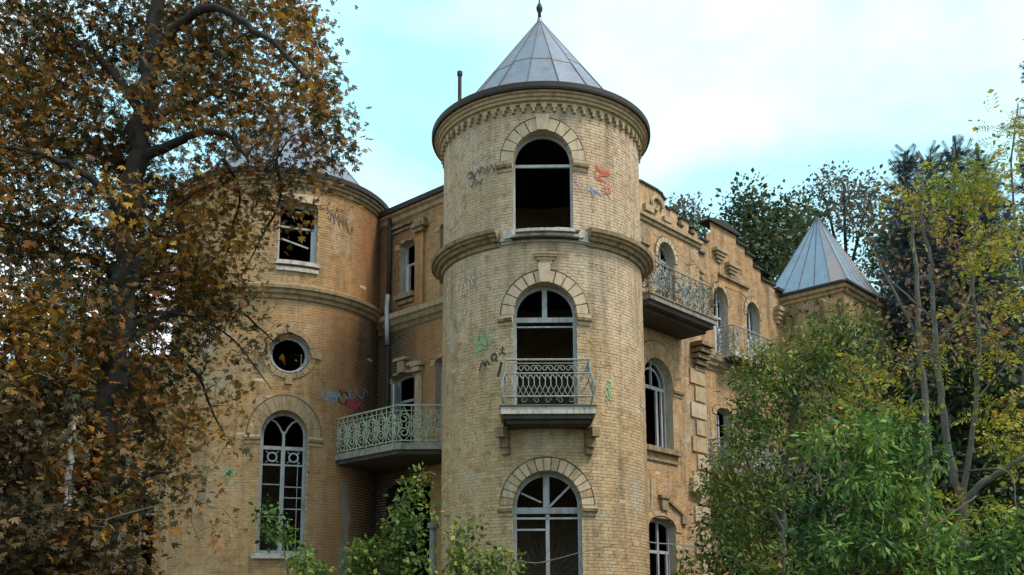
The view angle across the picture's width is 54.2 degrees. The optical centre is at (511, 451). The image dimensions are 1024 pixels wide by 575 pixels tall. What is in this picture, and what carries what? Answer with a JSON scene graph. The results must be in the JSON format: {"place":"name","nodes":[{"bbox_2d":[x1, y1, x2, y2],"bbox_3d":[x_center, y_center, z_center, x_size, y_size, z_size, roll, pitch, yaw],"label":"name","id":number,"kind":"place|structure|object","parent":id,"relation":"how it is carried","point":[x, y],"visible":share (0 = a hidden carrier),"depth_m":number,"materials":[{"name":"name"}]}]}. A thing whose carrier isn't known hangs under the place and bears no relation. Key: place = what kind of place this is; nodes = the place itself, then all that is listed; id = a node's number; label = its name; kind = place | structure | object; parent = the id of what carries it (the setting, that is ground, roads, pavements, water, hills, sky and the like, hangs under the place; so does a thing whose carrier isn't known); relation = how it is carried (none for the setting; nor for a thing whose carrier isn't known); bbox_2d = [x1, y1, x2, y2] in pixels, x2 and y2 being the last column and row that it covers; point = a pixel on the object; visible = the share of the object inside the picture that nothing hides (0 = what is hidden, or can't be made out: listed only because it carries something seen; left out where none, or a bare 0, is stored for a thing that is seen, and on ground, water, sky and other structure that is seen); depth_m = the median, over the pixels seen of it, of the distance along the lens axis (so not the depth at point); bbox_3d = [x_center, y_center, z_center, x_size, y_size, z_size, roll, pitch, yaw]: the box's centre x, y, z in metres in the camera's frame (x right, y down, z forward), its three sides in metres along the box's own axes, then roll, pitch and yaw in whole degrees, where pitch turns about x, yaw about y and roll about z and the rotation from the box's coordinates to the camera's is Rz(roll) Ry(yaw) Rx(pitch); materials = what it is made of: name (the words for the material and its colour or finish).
{"place":"outdoors","nodes":[
{"label":"outdoors","id":0,"kind":"place"},
{"bbox_2d":[0,0,1023,500],"label":"sky","id":1,"kind":"structure","parent":0,"point":[723,88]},
{"bbox_3d":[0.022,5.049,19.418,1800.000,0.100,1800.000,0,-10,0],"label":"ground","id":2,"kind":"structure","parent":0,"visible":0},
{"bbox_2d":[3,260,130,574],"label":"birch tree","id":3,"kind":"object","parent":2,"relation":"on","point":[70,331],"visible":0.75,"depth_m":12.25,"materials":[{"name":"green plant"}]},
{"bbox_2d":[0,220,161,353],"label":"tree","id":4,"kind":"object","parent":2,"relation":"on","point":[36,278],"visible":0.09,"depth_m":41.53,"materials":[{"name":"green plant"}]},
{"bbox_2d":[0,348,181,574],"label":"leafy bush","id":5,"kind":"object","parent":2,"relation":"on","point":[30,528],"visible":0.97,"depth_m":11.54,"materials":[{"name":"brown plant"}]},
{"bbox_2d":[0,0,372,574],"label":"chestnut tree","id":6,"kind":"object","parent":2,"relation":"on","point":[107,445],"visible":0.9,"depth_m":13.90,"materials":[{"name":"brown plant"}]},
{"bbox_2d":[81,501,175,531],"bbox_3d":[-4.792,1.974,11.841,1.479,2.780,0.040,0,-10,0],"label":"dead branch","id":7,"kind":"object","parent":6,"relation":"attached to","point":[113,517],"visible":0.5,"depth_m":12.05,"materials":[{"name":"brown wood"}]},
{"bbox_2d":[248,494,336,574],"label":"shrub","id":8,"kind":"object","parent":2,"relation":"on","point":[299,561],"visible":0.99,"depth_m":20.91,"materials":[{"name":"green plant"}]},
{"bbox_2d":[329,461,447,574],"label":"shrub","id":9,"kind":"object","parent":2,"relation":"on","point":[371,554],"visible":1,"depth_m":18.88,"materials":[{"name":"green plant"}]},
{"bbox_2d":[0,0,913,574],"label":"abandoned mansion","id":10,"kind":"structure","parent":2,"relation":"on","point":[502,338],"depth_m":24.99,"materials":[{"name":"yellow brick"}]},
{"bbox_2d":[119,495,154,565],"bbox_3d":[-10.240,2.811,27.352,1.000,3.250,0.260,-2,-10,10],"label":"window","id":11,"kind":"structure","parent":10,"relation":"in","point":[120,537],"depth_m":27.55,"materials":[{"name":"grey paint"}]},
{"bbox_2d":[127,371,157,436],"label":"window","id":12,"kind":"structure","parent":10,"relation":"in","point":[145,371],"depth_m":28.08,"materials":[{"name":"grey paint"}]},
{"bbox_2d":[251,410,308,558],"bbox_3d":[-5.640,0.799,24.575,1.384,3.670,0.437,3,-10,-17],"label":"window","id":13,"kind":"structure","parent":10,"relation":"in","point":[260,554],"depth_m":24.77,"materials":[{"name":"grey paint"}]},
{"bbox_2d":[256,322,321,384],"bbox_3d":[-5.605,-2.445,25.154,1.618,1.600,0.320,3,-11,-18],"label":"round window","id":14,"kind":"structure","parent":10,"relation":"in","point":[289,375],"depth_m":25.16,"materials":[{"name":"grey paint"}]},
{"bbox_2d":[274,192,320,274],"bbox_3d":[-5.514,-5.598,25.762,1.172,2.100,0.402,4,-11,-21],"label":"window","id":15,"kind":"structure","parent":10,"relation":"in","point":[314,234],"depth_m":25.82,"materials":[{"name":"white paint"}]},
{"bbox_2d":[390,356,413,443],"bbox_3d":[-2.820,-1.177,26.513,1.010,2.650,0.450,-9,-13,42],"label":"window","id":16,"kind":"structure","parent":10,"relation":"in","point":[396,384],"depth_m":26.74,"materials":[{"name":"white paint"}]},
{"bbox_2d":[394,240,414,305],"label":"window","id":17,"kind":"structure","parent":10,"relation":"in","point":[405,292],"depth_m":27.31,"materials":[{"name":"white paint"}]},
{"bbox_2d":[385,483,430,574],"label":"doorway","id":18,"kind":"structure","parent":10,"relation":"in","point":[392,492],"depth_m":26.48,"materials":[{"name":"stone"}]},
{"bbox_2d":[435,357,441,428],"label":"window","id":19,"kind":"structure","parent":10,"relation":"in","point":[438,372],"depth_m":25.76,"materials":[{"name":"white paint"}]},
{"bbox_2d":[439,225,443,282],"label":"window","id":20,"kind":"structure","parent":10,"relation":"in","point":[441,230],"depth_m":26.35,"materials":[{"name":"white paint"}]},
{"bbox_2d":[500,131,589,245],"bbox_3d":[0.713,-5.883,22.224,1.981,2.640,0.610,0,-10,0],"label":"window","id":21,"kind":"structure","parent":10,"relation":"in","point":[541,234],"depth_m":22.00,"materials":[{"name":"white paint"}]},
{"bbox_2d":[513,283,577,403],"bbox_3d":[0.718,-2.242,21.683,1.400,2.880,0.329,0,-10,0],"label":"window","id":22,"kind":"structure","parent":10,"relation":"in","point":[544,287],"depth_m":21.89,"materials":[{"name":"grey paint"}]},
{"bbox_2d":[513,471,582,574],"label":"window","id":23,"kind":"structure","parent":10,"relation":"in","point":[546,509],"depth_m":21.18,"materials":[{"name":"grey paint"}]},
{"bbox_2d":[644,358,682,464],"bbox_3d":[3.966,-1.140,27.438,0.410,2.900,1.800,-9,-13,42],"label":"window","id":24,"kind":"structure","parent":10,"relation":"in","point":[665,394],"depth_m":27.86,"materials":[{"name":"grey paint"}]},
{"bbox_2d":[658,242,675,300],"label":"window","id":25,"kind":"structure","parent":10,"relation":"in","point":[664,249],"depth_m":28.93,"materials":[{"name":"grey paint"}]},
{"bbox_2d":[649,495,687,574],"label":"window","id":26,"kind":"structure","parent":10,"relation":"in","point":[670,555],"depth_m":27.18,"materials":[{"name":"grey paint"}]},
{"bbox_2d":[642,244,722,320],"bbox_3d":[4.608,-4.707,27.078,0.462,1.858,3.599,-9,-13,41],"label":"dry vine","id":27,"kind":"object","parent":10,"relation":"on","point":[711,300],"visible":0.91,"depth_m":26.90,"materials":[{"name":"grey plant"}]},
{"bbox_2d":[714,287,728,353],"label":"window","id":28,"kind":"structure","parent":10,"relation":"in","point":[723,308],"depth_m":31.72,"materials":[{"name":"grey paint"}]},
{"bbox_2d":[716,408,733,468],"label":"window","id":29,"kind":"structure","parent":10,"relation":"in","point":[722,411],"depth_m":31.05,"materials":[{"name":"grey paint"}]},
{"bbox_2d":[636,539,833,566],"bbox_3d":[4.530,2.043,20.299,4.295,0.724,0.380,-7,-12,33],"label":"wire","id":30,"kind":"object","parent":10,"relation":"attached to","point":[698,547],"visible":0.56,"depth_m":21.10,"materials":[{"name":"metal"}]},
{"bbox_2d":[746,302,759,356],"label":"window","id":31,"kind":"structure","parent":10,"relation":"in","point":[752,311],"depth_m":33.25,"materials":[{"name":"grey paint"}]},
{"bbox_2d":[755,419,769,474],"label":"window","id":32,"kind":"structure","parent":10,"relation":"in","point":[758,419],"depth_m":32.73,"materials":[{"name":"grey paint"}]},
{"bbox_2d":[784,291,903,463],"bbox_3d":[12.224,0.961,33.587,5.869,12.867,2.517,4,-11,-23],"label":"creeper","id":33,"kind":"object","parent":10,"relation":"attached to","point":[867,325],"visible":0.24,"depth_m":33.97,"materials":[{"name":"green plant"}]},
{"bbox_2d":[428,512,535,574],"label":"shrub","id":34,"kind":"object","parent":2,"relation":"on","point":[458,562],"visible":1,"depth_m":19.41,"materials":[{"name":"green plant"}]},
{"bbox_2d":[509,544,614,574],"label":"dead branch","id":35,"kind":"object","parent":2,"relation":"on","point":[553,559],"visible":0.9,"depth_m":19.92,"materials":[{"name":"brown wood"}]},
{"bbox_2d":[665,192,714,236],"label":"tree","id":36,"kind":"object","parent":2,"relation":"on","point":[686,213],"visible":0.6,"depth_m":57.72,"materials":[{"name":"green plant"}]},
{"bbox_2d":[671,541,726,574],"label":"shrub","id":37,"kind":"object","parent":2,"relation":"on","point":[681,566],"visible":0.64,"depth_m":21.84,"materials":[{"name":"green plant"}]},
{"bbox_2d":[688,214,718,238],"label":"tree","id":38,"kind":"object","parent":2,"relation":"on","point":[699,226],"visible":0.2,"depth_m":43.44,"materials":[{"name":"green plant"}]},
{"bbox_2d":[701,167,821,282],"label":"tree","id":39,"kind":"object","parent":2,"relation":"on","point":[762,244],"visible":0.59,"depth_m":45.92,"materials":[{"name":"green plant"}]},
{"bbox_2d":[688,441,856,574],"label":"undergrowth bush","id":40,"kind":"object","parent":2,"relation":"on","point":[788,537],"visible":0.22,"depth_m":21.26,"materials":[{"name":"green plant"}]},
{"bbox_2d":[683,298,893,574],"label":"tree","id":41,"kind":"object","parent":2,"relation":"on","point":[793,389],"visible":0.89,"depth_m":18.98,"materials":[{"name":"green plant"}]},
{"bbox_2d":[760,193,844,283],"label":"tree","id":42,"kind":"object","parent":2,"relation":"on","point":[799,226],"visible":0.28,"depth_m":42.02,"materials":[{"name":"green plant"}]},
{"bbox_2d":[779,159,903,283],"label":"tree","id":43,"kind":"object","parent":2,"relation":"on","point":[846,212],"visible":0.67,"depth_m":50.67,"materials":[{"name":"green plant"}]},
{"bbox_2d":[775,393,1023,574],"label":"leafy bush","id":44,"kind":"object","parent":2,"relation":"on","point":[871,444],"visible":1,"depth_m":14.70,"materials":[{"name":"green plant"}]},
{"bbox_2d":[785,310,1023,574],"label":"undergrowth bush","id":45,"kind":"object","parent":2,"relation":"on","point":[952,400],"visible":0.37,"depth_m":24.04,"materials":[{"name":"green plant"}]},
{"bbox_2d":[798,89,1023,574],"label":"walnut tree","id":46,"kind":"object","parent":2,"relation":"on","point":[963,495],"visible":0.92,"depth_m":16.11,"materials":[{"name":"green plant"}]},
{"bbox_2d":[843,152,1023,569],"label":"tree","id":47,"kind":"object","parent":2,"relation":"on","point":[917,310],"visible":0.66,"depth_m":22.97,"materials":[{"name":"green plant"}]},
{"bbox_2d":[873,143,993,530],"bbox_3d":[14.268,-1.934,34.935,5.232,19.020,5.712,3,-10,-17],"label":"spruce tree","id":48,"kind":"object","parent":2,"relation":"on","point":[904,167],"visible":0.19,"depth_m":35.57,"materials":[{"name":"green plant"}]},
{"bbox_2d":[849,189,1023,341],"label":"tree","id":49,"kind":"object","parent":2,"relation":"on","point":[869,255],"visible":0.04,"depth_m":44.34,"materials":[{"name":"green plant"}]},
{"bbox_2d":[869,134,1023,569],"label":"spruce tree","id":50,"kind":"object","parent":2,"relation":"on","point":[956,150],"visible":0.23,"depth_m":33.38,"materials":[{"name":"green plant"}]},
{"bbox_2d":[902,140,1005,475],"bbox_3d":[16.153,-2.104,37.164,5.686,20.113,5.504,2,-10,-13],"label":"spruce tree","id":51,"kind":"object","parent":2,"relation":"on","point":[929,160],"visible":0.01,"depth_m":38.22,"materials":[{"name":"green plant"}]},
{"bbox_2d":[947,140,1023,573],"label":"spruce tree","id":52,"kind":"object","parent":2,"relation":"on","point":[978,155],"visible":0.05,"depth_m":36.52,"materials":[{"name":"green plant"}]},
{"bbox_2d":[965,39,1023,562],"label":"spruce tree","id":53,"kind":"object","parent":2,"relation":"on","point":[1017,325],"visible":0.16,"depth_m":29.85,"materials":[{"name":"green plant"}]}
]}

